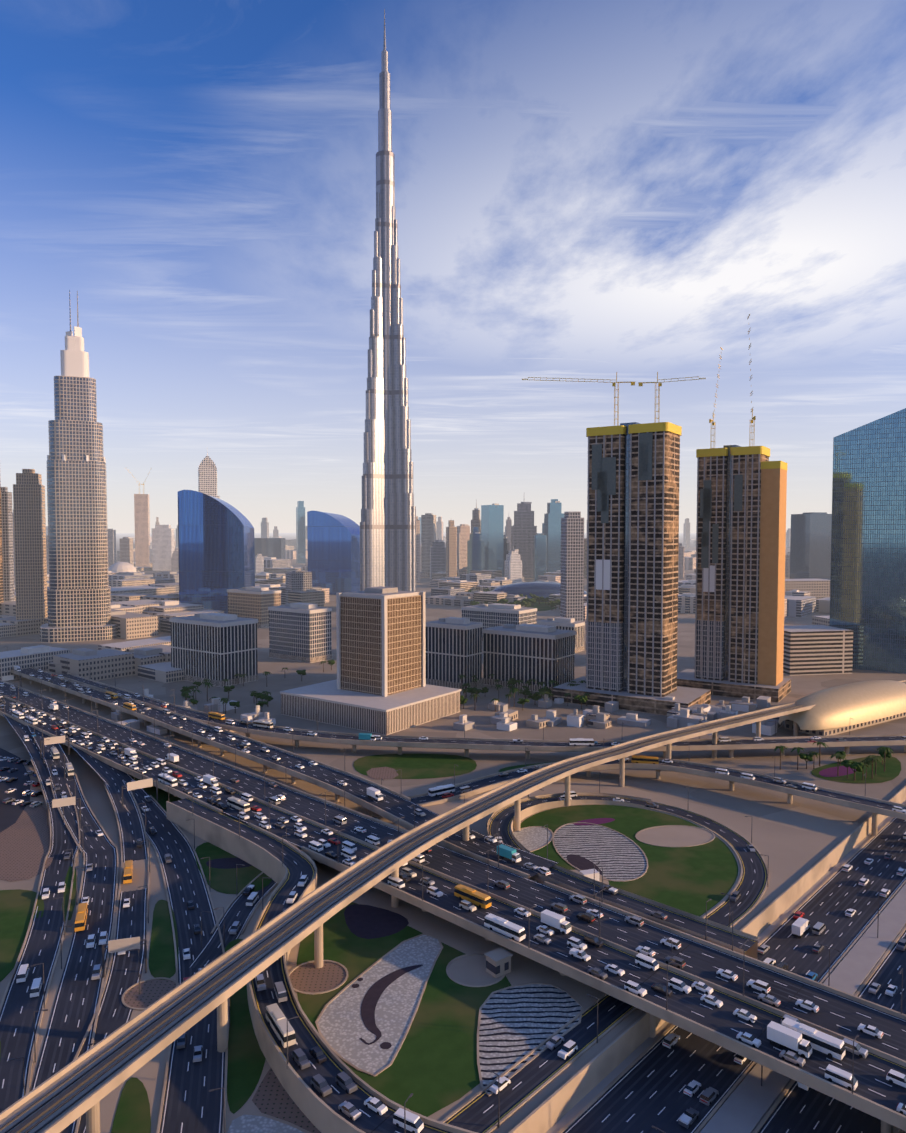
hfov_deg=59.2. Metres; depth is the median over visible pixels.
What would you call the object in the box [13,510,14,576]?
skyline
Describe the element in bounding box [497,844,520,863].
truck
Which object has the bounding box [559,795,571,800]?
suv
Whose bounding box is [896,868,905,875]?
suv
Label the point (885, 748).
tree
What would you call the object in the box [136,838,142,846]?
suv
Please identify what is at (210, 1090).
lamps road
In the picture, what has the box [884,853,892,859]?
sedan
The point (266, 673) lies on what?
tree
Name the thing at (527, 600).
tree
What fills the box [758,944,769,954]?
sedan
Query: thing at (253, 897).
van
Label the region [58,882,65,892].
suv
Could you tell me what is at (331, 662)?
tree
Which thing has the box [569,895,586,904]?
suv
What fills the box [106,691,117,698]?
bus
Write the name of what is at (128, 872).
bus
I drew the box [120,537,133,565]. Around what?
skyline
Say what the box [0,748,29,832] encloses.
garden carpark
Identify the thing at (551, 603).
tree
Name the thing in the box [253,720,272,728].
bus
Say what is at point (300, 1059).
suv
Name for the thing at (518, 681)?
tree
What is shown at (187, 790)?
sedan
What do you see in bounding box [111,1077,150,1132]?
grass patch
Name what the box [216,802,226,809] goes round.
suv
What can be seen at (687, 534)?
skyline
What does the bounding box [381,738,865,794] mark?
lamps
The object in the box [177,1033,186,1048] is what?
sedan
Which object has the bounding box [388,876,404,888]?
van
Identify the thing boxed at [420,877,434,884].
sedan
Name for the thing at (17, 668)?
truck
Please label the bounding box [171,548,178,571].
skyline
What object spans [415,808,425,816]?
suv
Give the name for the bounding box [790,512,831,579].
building
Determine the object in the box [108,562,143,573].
mall dome
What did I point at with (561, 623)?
office block
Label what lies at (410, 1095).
ramp lamps
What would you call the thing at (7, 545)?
building
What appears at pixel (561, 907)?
suv
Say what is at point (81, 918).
bus
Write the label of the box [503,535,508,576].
skyline
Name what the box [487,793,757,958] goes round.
loop ramp walls
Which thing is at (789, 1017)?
suv
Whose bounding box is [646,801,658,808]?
suv
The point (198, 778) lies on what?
sedan
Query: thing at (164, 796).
garden lawn
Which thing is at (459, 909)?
expansion joints
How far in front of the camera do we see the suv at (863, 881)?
265.08 m
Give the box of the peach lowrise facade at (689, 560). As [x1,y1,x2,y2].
[255,549,695,576]
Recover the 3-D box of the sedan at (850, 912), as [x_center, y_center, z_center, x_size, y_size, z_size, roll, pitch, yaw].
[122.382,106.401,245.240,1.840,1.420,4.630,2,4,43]
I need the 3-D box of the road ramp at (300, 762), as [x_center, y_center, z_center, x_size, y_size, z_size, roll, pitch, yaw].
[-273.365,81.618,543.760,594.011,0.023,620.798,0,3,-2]
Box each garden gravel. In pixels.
[227,1114,303,1132]
[318,935,440,1073]
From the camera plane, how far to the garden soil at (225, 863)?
270.67 m
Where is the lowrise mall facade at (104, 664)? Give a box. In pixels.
[48,644,170,680]
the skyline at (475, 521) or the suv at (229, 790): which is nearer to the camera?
the suv at (229, 790)
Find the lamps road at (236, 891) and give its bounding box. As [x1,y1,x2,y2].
[201,802,340,947]
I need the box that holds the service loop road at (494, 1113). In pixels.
[445,795,766,1132]
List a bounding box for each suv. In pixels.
[2,798,15,803]
[6,777,17,782]
[7,758,18,761]
[22,790,34,795]
[30,801,42,807]
[31,791,42,796]
[42,888,49,898]
[45,779,50,785]
[54,783,59,789]
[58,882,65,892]
[61,792,66,797]
[86,934,95,947]
[91,964,101,979]
[99,931,107,944]
[106,744,114,748]
[110,740,117,744]
[121,760,129,765]
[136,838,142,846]
[148,827,156,834]
[150,762,158,767]
[164,767,171,772]
[164,854,171,862]
[172,771,181,777]
[178,779,187,785]
[207,735,214,739]
[207,797,217,804]
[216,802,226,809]
[225,787,235,793]
[227,735,234,739]
[229,921,240,933]
[238,812,248,819]
[242,740,249,744]
[255,812,266,819]
[255,974,265,990]
[259,820,270,828]
[261,747,269,751]
[274,794,285,800]
[284,727,292,730]
[286,891,297,902]
[292,1048,310,1069]
[294,822,306,830]
[294,829,306,837]
[297,875,307,885]
[307,731,316,735]
[310,1074,331,1096]
[318,839,330,847]
[335,1071,357,1093]
[399,872,410,882]
[401,867,416,877]
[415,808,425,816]
[427,886,442,897]
[442,792,453,797]
[459,900,476,911]
[493,880,509,889]
[537,867,550,875]
[550,902,567,912]
[557,1040,577,1059]
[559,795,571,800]
[567,936,586,949]
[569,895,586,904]
[576,913,594,922]
[583,934,603,947]
[624,916,643,926]
[624,980,646,996]
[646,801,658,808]
[660,937,680,949]
[662,1032,679,1048]
[664,956,685,968]
[668,977,691,993]
[699,1087,718,1105]
[730,891,740,901]
[746,979,770,993]
[753,737,763,740]
[763,958,775,964]
[773,777,785,783]
[776,962,788,969]
[781,1014,799,1022]
[836,738,847,741]
[842,864,852,871]
[843,1038,867,1057]
[858,878,868,885]
[879,888,889,896]
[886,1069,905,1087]
[892,806,905,812]
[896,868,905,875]
[896,938,905,950]
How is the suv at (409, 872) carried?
on the flyover road wear at (540, 920)
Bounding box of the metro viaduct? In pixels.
[0,680,905,1132]
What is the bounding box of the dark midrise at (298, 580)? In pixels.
[286,570,311,603]
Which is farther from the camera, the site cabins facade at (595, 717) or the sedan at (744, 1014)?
the site cabins facade at (595, 717)
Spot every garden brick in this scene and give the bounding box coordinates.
[0,801,53,881]
[366,767,397,779]
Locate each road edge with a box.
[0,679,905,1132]
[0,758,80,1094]
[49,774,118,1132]
[73,782,149,1059]
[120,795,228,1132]
[210,817,379,934]
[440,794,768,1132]
[557,817,905,1132]
[753,926,905,1132]
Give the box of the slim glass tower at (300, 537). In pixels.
[296,501,305,563]
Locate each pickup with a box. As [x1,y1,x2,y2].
[129,764,138,769]
[144,795,151,801]
[242,885,254,894]
[569,947,590,961]
[600,885,617,894]
[679,1107,698,1128]
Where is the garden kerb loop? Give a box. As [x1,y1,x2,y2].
[635,825,714,846]
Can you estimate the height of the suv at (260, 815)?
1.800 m
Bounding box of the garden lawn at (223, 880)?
[194,842,271,893]
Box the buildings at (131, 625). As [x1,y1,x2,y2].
[0,580,211,638]
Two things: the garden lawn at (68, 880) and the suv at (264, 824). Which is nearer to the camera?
the garden lawn at (68, 880)
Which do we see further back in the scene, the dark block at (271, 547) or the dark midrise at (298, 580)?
the dark block at (271, 547)
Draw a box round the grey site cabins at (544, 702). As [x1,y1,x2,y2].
[111,694,561,730]
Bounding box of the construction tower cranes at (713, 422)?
[709,314,755,447]
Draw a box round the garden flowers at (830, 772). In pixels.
[819,766,855,776]
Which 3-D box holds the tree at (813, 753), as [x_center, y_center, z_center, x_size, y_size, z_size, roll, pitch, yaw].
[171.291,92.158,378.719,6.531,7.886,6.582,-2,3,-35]
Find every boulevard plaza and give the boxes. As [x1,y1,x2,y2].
[178,490,254,613]
[307,511,359,594]
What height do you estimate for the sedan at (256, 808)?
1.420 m
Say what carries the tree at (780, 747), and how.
on the ground at (818, 817)
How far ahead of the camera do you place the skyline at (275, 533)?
4953.03 m
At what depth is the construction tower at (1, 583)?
942.77 m
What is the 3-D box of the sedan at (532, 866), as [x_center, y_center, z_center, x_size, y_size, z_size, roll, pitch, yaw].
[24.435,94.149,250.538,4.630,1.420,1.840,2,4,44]
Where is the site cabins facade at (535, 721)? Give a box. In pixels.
[225,704,549,731]
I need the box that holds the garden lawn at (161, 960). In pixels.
[148,900,178,979]
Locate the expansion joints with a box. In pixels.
[5,669,888,1132]
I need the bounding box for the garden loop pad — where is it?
[571,870,608,884]
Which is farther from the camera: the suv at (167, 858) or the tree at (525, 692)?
the tree at (525, 692)
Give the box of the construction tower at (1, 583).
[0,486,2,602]
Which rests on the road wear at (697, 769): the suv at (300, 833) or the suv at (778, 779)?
the suv at (778, 779)
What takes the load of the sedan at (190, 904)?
on the road wear at (191, 1079)
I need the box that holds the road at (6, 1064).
[0,710,77,1112]
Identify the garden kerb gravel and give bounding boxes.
[512,826,553,851]
[552,822,647,881]
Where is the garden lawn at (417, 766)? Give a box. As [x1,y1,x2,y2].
[353,753,476,778]
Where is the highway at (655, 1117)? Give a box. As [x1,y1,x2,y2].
[563,818,905,1132]
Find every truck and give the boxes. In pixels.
[14,666,20,671]
[49,703,57,710]
[124,747,136,757]
[165,753,178,763]
[203,774,218,785]
[359,733,375,740]
[367,787,382,800]
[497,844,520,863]
[541,909,570,934]
[767,1021,811,1058]
[792,917,809,937]
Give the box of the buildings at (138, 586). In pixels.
[0,571,223,637]
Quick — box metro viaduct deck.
[0,682,903,1132]
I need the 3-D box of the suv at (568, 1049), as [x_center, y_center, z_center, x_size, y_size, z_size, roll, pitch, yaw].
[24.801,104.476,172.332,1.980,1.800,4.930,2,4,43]
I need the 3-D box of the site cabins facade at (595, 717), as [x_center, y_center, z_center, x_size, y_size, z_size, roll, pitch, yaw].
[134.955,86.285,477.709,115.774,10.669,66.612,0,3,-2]
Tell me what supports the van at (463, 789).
on the road at (514, 774)
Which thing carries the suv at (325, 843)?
on the flyover road wear at (540, 920)
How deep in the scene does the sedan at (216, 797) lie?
313.89 m
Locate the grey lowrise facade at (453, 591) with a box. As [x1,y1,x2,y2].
[269,573,526,606]
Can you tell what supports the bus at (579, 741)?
on the road at (681, 743)
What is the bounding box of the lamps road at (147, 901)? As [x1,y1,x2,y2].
[87,772,149,1045]
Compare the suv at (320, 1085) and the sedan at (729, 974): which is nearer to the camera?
the suv at (320, 1085)
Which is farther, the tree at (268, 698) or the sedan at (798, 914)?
the tree at (268, 698)
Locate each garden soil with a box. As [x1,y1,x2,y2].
[206,857,251,868]
[344,904,408,938]
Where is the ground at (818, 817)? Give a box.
[0,533,905,1132]
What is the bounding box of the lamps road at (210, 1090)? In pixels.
[112,739,229,1132]
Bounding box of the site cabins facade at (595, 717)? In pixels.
[586,700,783,729]
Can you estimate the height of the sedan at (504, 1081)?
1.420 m
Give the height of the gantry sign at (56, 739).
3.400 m
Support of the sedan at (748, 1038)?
on the flyover road wear at (540, 920)
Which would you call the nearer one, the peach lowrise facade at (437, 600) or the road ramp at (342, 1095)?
the road ramp at (342, 1095)
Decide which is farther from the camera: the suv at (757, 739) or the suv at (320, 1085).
the suv at (757, 739)
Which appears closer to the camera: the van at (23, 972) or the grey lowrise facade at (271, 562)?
the van at (23, 972)
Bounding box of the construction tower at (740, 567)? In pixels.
[677,445,790,702]
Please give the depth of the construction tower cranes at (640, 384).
521.50 m
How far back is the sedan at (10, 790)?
343.90 m
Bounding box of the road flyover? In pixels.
[0,681,905,1109]
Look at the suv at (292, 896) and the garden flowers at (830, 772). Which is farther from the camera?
the garden flowers at (830, 772)
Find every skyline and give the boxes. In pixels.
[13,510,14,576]
[46,535,48,573]
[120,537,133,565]
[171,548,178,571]
[176,525,177,546]
[255,554,263,573]
[262,518,268,537]
[273,526,278,537]
[416,516,419,582]
[421,513,435,576]
[430,536,445,578]
[436,517,442,539]
[446,520,456,576]
[457,524,470,568]
[467,527,483,573]
[471,504,480,533]
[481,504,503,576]
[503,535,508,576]
[504,546,521,582]
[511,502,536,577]
[533,533,546,580]
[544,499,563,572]
[584,538,586,577]
[678,543,683,578]
[683,519,685,546]
[685,518,689,547]
[785,552,789,577]
[786,528,790,545]
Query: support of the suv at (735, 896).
on the service loop road at (494, 1113)
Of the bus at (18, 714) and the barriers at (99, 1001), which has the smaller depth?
the barriers at (99, 1001)
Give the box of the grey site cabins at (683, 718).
[605,696,770,727]
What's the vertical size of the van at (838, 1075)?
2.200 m
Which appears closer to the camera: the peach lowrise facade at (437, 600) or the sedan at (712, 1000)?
the sedan at (712, 1000)
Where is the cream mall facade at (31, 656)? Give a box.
[0,636,183,682]
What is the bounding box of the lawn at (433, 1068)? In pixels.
[297,902,511,1116]
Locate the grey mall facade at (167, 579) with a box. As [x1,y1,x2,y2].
[47,570,178,633]
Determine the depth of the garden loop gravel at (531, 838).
293.85 m
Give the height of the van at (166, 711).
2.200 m
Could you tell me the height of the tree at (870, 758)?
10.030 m
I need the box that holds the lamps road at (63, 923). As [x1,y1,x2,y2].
[8,704,80,1095]
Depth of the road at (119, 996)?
226.00 m
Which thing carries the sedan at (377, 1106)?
on the road ramp at (342, 1095)
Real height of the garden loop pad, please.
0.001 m
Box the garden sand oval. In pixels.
[637,826,713,845]
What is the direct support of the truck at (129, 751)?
on the road flyover
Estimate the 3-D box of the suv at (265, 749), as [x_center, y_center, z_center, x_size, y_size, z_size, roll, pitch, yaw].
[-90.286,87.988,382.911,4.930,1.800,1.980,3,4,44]
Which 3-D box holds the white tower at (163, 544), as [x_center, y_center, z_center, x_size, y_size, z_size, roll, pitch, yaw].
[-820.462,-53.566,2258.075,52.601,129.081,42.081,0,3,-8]
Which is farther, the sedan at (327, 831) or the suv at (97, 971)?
the sedan at (327, 831)
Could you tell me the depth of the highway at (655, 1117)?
183.29 m
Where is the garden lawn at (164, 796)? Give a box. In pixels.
[130,775,181,810]
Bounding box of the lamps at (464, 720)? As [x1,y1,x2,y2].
[64,660,849,739]
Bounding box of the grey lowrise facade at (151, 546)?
[133,543,789,548]
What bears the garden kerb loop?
on the garden sand oval
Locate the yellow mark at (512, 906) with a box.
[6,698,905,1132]
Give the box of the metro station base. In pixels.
[785,712,905,735]
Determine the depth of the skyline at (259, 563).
1978.05 m
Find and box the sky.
[0,0,905,532]
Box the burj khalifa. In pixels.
[360,9,415,591]
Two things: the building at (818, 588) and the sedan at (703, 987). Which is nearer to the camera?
the sedan at (703, 987)
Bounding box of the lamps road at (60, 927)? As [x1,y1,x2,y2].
[34,721,90,1061]
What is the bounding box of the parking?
[783,625,852,675]
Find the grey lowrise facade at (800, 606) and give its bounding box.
[678,580,815,616]
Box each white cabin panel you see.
[144,689,592,734]
[567,696,776,735]
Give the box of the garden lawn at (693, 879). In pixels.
[520,805,737,916]
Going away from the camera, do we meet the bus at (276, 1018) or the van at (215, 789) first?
the bus at (276, 1018)
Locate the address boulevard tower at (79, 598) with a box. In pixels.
[40,290,117,642]
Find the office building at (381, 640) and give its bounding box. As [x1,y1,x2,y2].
[336,586,425,696]
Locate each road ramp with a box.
[18,668,557,876]
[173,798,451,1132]
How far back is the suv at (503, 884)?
236.36 m
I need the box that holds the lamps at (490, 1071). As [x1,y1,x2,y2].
[488,773,768,1127]
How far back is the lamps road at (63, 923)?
221.90 m
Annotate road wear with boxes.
[0,682,905,1115]
[0,711,74,1110]
[16,668,555,875]
[60,674,901,745]
[73,744,219,1132]
[171,799,434,1132]
[192,816,375,967]
[411,760,903,809]
[571,818,905,1132]
[766,938,905,1132]
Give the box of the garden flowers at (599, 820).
[574,818,614,824]
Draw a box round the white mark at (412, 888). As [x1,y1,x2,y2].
[0,668,905,1132]
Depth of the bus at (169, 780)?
332.29 m
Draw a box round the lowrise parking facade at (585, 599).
[584,569,695,602]
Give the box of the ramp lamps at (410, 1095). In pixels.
[192,788,412,1132]
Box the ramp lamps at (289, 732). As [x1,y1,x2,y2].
[41,657,547,857]
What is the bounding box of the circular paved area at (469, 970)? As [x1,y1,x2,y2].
[448,955,502,984]
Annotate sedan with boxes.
[5,788,16,792]
[7,768,17,772]
[12,800,23,804]
[21,801,32,805]
[24,771,34,774]
[24,781,34,785]
[64,852,70,858]
[82,896,88,904]
[86,863,92,870]
[95,830,102,835]
[123,898,129,907]
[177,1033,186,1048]
[182,788,191,793]
[183,948,190,959]
[187,900,194,909]
[193,793,201,797]
[193,924,200,933]
[193,1045,202,1062]
[195,776,202,780]
[197,783,206,788]
[211,795,220,800]
[230,778,238,782]
[251,806,260,811]
[268,782,277,786]
[274,822,285,828]
[277,817,288,822]
[290,816,301,821]
[309,1046,326,1063]
[321,829,332,834]
[325,851,337,858]
[328,838,339,844]
[338,1101,361,1120]
[342,858,354,865]
[354,827,365,832]
[364,1096,387,1114]
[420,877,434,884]
[484,836,496,842]
[489,1076,510,1093]
[498,772,508,776]
[514,907,530,916]
[517,769,526,772]
[523,862,537,869]
[533,934,551,944]
[536,925,553,935]
[545,1035,563,1049]
[586,909,602,917]
[587,967,607,979]
[604,964,624,975]
[613,798,623,801]
[636,946,654,956]
[649,911,666,919]
[651,983,672,995]
[662,759,672,762]
[683,1080,700,1096]
[691,981,712,993]
[700,994,722,1007]
[716,968,737,980]
[733,1008,756,1022]
[734,1054,746,1064]
[736,1031,760,1047]
[746,845,755,851]
[757,993,780,1006]
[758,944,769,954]
[779,1050,805,1066]
[785,784,797,788]
[793,911,803,918]
[795,999,818,1012]
[806,971,817,979]
[812,943,823,953]
[845,908,855,916]
[857,1023,882,1038]
[864,858,873,864]
[868,982,880,994]
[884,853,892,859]
[885,984,897,996]
[896,1103,905,1114]
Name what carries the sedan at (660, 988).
on the flyover road wear at (540, 920)
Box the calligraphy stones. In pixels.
[352,964,422,1048]
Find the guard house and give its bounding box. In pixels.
[484,947,512,977]
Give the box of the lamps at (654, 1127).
[652,889,888,1132]
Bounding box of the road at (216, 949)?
[189,816,377,967]
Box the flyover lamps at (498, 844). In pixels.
[0,666,902,1013]
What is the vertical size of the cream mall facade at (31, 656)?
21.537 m
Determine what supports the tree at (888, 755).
on the garden lawn at (892, 768)
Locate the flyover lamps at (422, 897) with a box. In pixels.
[4,695,858,1093]
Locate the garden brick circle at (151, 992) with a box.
[124,979,175,1007]
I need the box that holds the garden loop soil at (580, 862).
[567,854,601,874]
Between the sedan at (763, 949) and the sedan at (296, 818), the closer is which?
the sedan at (763, 949)
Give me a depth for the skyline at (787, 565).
1916.97 m
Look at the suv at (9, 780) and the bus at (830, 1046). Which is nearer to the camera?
the bus at (830, 1046)
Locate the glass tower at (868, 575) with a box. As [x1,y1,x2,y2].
[829,408,905,673]
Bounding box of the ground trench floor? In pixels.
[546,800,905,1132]
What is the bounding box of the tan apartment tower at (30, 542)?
[13,469,47,624]
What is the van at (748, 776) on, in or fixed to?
on the road wear at (697, 769)
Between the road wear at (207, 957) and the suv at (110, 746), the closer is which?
the road wear at (207, 957)
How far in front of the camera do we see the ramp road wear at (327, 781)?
338.56 m
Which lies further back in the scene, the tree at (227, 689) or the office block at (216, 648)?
the office block at (216, 648)
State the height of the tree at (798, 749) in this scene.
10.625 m
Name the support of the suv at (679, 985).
on the flyover road wear at (540, 920)
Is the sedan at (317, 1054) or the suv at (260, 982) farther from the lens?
the suv at (260, 982)
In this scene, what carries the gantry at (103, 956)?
on the road at (72, 1017)
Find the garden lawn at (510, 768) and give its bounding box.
[499,761,558,771]
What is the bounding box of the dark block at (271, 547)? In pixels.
[254,538,285,558]
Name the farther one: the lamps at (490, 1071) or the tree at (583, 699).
the tree at (583, 699)
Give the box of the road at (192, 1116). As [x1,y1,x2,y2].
[70,741,224,1132]
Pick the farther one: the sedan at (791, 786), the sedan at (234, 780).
the sedan at (234, 780)
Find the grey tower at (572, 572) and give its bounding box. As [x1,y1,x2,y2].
[560,512,583,621]
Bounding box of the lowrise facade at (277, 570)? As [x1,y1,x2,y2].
[264,566,300,572]
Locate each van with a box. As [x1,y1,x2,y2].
[16,964,28,982]
[23,735,28,740]
[30,978,41,997]
[68,727,75,732]
[81,732,88,738]
[97,744,105,749]
[128,757,137,763]
[156,758,165,764]
[163,709,169,713]
[210,786,220,793]
[214,726,222,731]
[226,719,234,724]
[241,793,252,801]
[246,892,258,905]
[268,796,279,804]
[274,981,286,1002]
[309,840,322,851]
[333,815,346,824]
[341,848,355,858]
[342,840,356,850]
[365,835,379,844]
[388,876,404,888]
[393,1108,423,1132]
[411,854,424,862]
[459,786,471,792]
[564,791,576,796]
[635,953,658,970]
[715,768,728,774]
[719,737,730,741]
[741,773,754,779]
[798,1082,809,1090]
[802,782,816,790]
[812,922,825,934]
[825,1064,857,1090]
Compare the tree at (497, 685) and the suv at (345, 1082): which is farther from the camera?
the tree at (497, 685)
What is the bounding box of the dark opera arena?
[492,581,586,601]
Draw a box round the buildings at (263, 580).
[255,570,560,604]
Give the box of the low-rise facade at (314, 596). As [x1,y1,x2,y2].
[288,575,559,606]
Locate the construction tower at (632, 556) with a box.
[552,422,710,715]
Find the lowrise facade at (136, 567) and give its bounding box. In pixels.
[117,548,789,570]
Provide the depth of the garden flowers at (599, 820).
309.96 m
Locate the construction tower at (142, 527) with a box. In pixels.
[134,494,149,566]
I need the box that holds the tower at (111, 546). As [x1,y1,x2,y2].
[108,529,115,567]
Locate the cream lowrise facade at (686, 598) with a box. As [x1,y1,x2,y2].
[678,575,829,613]
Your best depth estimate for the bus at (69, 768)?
355.03 m
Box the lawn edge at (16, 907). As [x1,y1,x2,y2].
[0,889,43,981]
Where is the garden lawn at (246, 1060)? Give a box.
[224,939,265,1113]
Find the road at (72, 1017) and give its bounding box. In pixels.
[26,723,116,1132]
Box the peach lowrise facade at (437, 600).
[255,567,560,604]
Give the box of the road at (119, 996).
[78,780,147,1132]
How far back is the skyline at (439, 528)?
4828.68 m
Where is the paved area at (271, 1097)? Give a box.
[252,1068,320,1132]
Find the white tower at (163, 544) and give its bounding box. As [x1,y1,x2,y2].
[152,525,174,570]
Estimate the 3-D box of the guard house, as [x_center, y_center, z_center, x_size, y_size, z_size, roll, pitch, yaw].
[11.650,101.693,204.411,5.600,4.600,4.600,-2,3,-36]
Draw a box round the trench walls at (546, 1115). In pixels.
[509,785,905,1132]
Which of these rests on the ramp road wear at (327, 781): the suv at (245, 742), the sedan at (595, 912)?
the suv at (245, 742)
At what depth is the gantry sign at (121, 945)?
201.86 m
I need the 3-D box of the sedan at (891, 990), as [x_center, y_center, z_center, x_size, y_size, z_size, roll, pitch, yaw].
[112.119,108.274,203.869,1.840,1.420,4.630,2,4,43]
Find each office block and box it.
[169,613,257,686]
[227,586,280,627]
[268,603,331,662]
[426,617,482,689]
[461,603,536,641]
[482,624,575,691]
[537,617,584,652]
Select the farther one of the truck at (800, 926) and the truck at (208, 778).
the truck at (208, 778)
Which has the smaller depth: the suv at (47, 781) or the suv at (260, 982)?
the suv at (260, 982)
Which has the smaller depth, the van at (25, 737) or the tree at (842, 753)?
the tree at (842, 753)
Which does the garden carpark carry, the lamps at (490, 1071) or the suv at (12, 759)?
the suv at (12, 759)
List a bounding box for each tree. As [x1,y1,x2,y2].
[181,686,191,697]
[188,686,197,698]
[189,699,197,704]
[202,682,211,700]
[221,700,230,713]
[223,685,234,697]
[229,701,239,712]
[250,692,259,703]
[256,701,267,711]
[257,693,267,700]
[261,695,272,706]
[262,671,271,686]
[296,670,305,680]
[327,660,334,669]
[460,698,467,708]
[467,687,475,698]
[469,694,480,709]
[481,687,488,692]
[495,684,502,699]
[507,678,515,684]
[509,690,519,706]
[514,680,522,694]
[517,698,529,709]
[519,688,530,698]
[520,600,530,606]
[523,598,532,602]
[527,692,540,704]
[538,686,549,694]
[548,601,555,606]
[548,680,557,692]
[574,695,587,708]
[773,745,787,769]
[790,747,803,769]
[799,753,812,768]
[808,751,819,768]
[813,741,827,765]
[830,753,846,775]
[835,751,845,764]
[843,760,863,780]
[861,760,872,777]
[863,756,882,778]
[869,755,884,774]
[876,746,892,771]
[877,747,888,764]
[878,750,891,757]
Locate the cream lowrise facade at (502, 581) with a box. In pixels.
[260,572,586,595]
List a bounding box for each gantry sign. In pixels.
[2,675,13,680]
[44,735,64,744]
[52,796,75,807]
[108,937,139,952]
[127,778,152,790]
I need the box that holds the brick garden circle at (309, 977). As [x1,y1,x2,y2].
[289,961,345,992]
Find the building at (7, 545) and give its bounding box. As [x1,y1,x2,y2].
[1,487,14,601]
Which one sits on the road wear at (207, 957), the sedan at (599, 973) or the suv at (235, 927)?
the suv at (235, 927)
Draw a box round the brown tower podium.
[280,679,460,734]
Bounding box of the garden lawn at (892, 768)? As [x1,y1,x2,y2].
[811,757,900,782]
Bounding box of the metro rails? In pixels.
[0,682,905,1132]
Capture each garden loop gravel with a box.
[513,827,551,850]
[554,824,646,879]
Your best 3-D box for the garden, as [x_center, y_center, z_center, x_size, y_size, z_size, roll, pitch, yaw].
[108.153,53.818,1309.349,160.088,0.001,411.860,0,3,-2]
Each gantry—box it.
[40,737,69,758]
[47,798,80,825]
[102,939,146,977]
[121,780,157,806]
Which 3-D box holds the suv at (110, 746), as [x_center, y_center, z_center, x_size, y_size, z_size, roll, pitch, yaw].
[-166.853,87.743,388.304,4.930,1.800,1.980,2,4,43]
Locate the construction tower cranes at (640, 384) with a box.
[522,372,699,425]
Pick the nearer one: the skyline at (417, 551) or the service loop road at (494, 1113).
the service loop road at (494, 1113)
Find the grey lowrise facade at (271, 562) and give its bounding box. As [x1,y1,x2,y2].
[262,557,290,567]
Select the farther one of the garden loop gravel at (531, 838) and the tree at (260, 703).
the tree at (260, 703)
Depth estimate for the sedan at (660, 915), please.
217.95 m
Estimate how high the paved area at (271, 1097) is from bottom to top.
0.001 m
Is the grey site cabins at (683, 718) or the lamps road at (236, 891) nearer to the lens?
the lamps road at (236, 891)
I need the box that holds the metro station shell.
[778,680,905,729]
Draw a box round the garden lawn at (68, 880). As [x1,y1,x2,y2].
[62,866,75,920]
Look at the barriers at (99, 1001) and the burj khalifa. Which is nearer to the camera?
the barriers at (99, 1001)
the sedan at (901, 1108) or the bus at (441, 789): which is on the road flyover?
the sedan at (901, 1108)
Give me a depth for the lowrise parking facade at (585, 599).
1169.71 m
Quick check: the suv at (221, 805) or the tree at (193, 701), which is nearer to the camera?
the suv at (221, 805)
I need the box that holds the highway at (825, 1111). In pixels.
[758,930,905,1132]
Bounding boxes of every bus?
[12,710,23,718]
[25,715,37,724]
[50,747,59,758]
[65,762,73,775]
[75,903,87,931]
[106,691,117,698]
[123,702,136,709]
[123,860,132,883]
[158,773,177,786]
[208,712,224,719]
[227,796,249,811]
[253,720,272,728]
[266,1003,295,1047]
[428,784,454,796]
[454,884,490,908]
[484,913,525,941]
[569,738,593,745]
[631,755,658,763]
[781,1017,845,1059]
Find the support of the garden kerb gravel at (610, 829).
on the garden loop gravel at (617, 856)
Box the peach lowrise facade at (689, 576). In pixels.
[583,574,786,623]
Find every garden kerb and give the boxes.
[122,977,179,1009]
[289,960,347,994]
[315,933,442,1076]
[446,953,505,986]
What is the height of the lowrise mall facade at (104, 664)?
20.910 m
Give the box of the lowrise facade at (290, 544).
[285,536,445,549]
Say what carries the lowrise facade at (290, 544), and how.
on the ground at (818, 817)
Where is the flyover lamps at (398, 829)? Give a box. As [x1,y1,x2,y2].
[14,681,749,995]

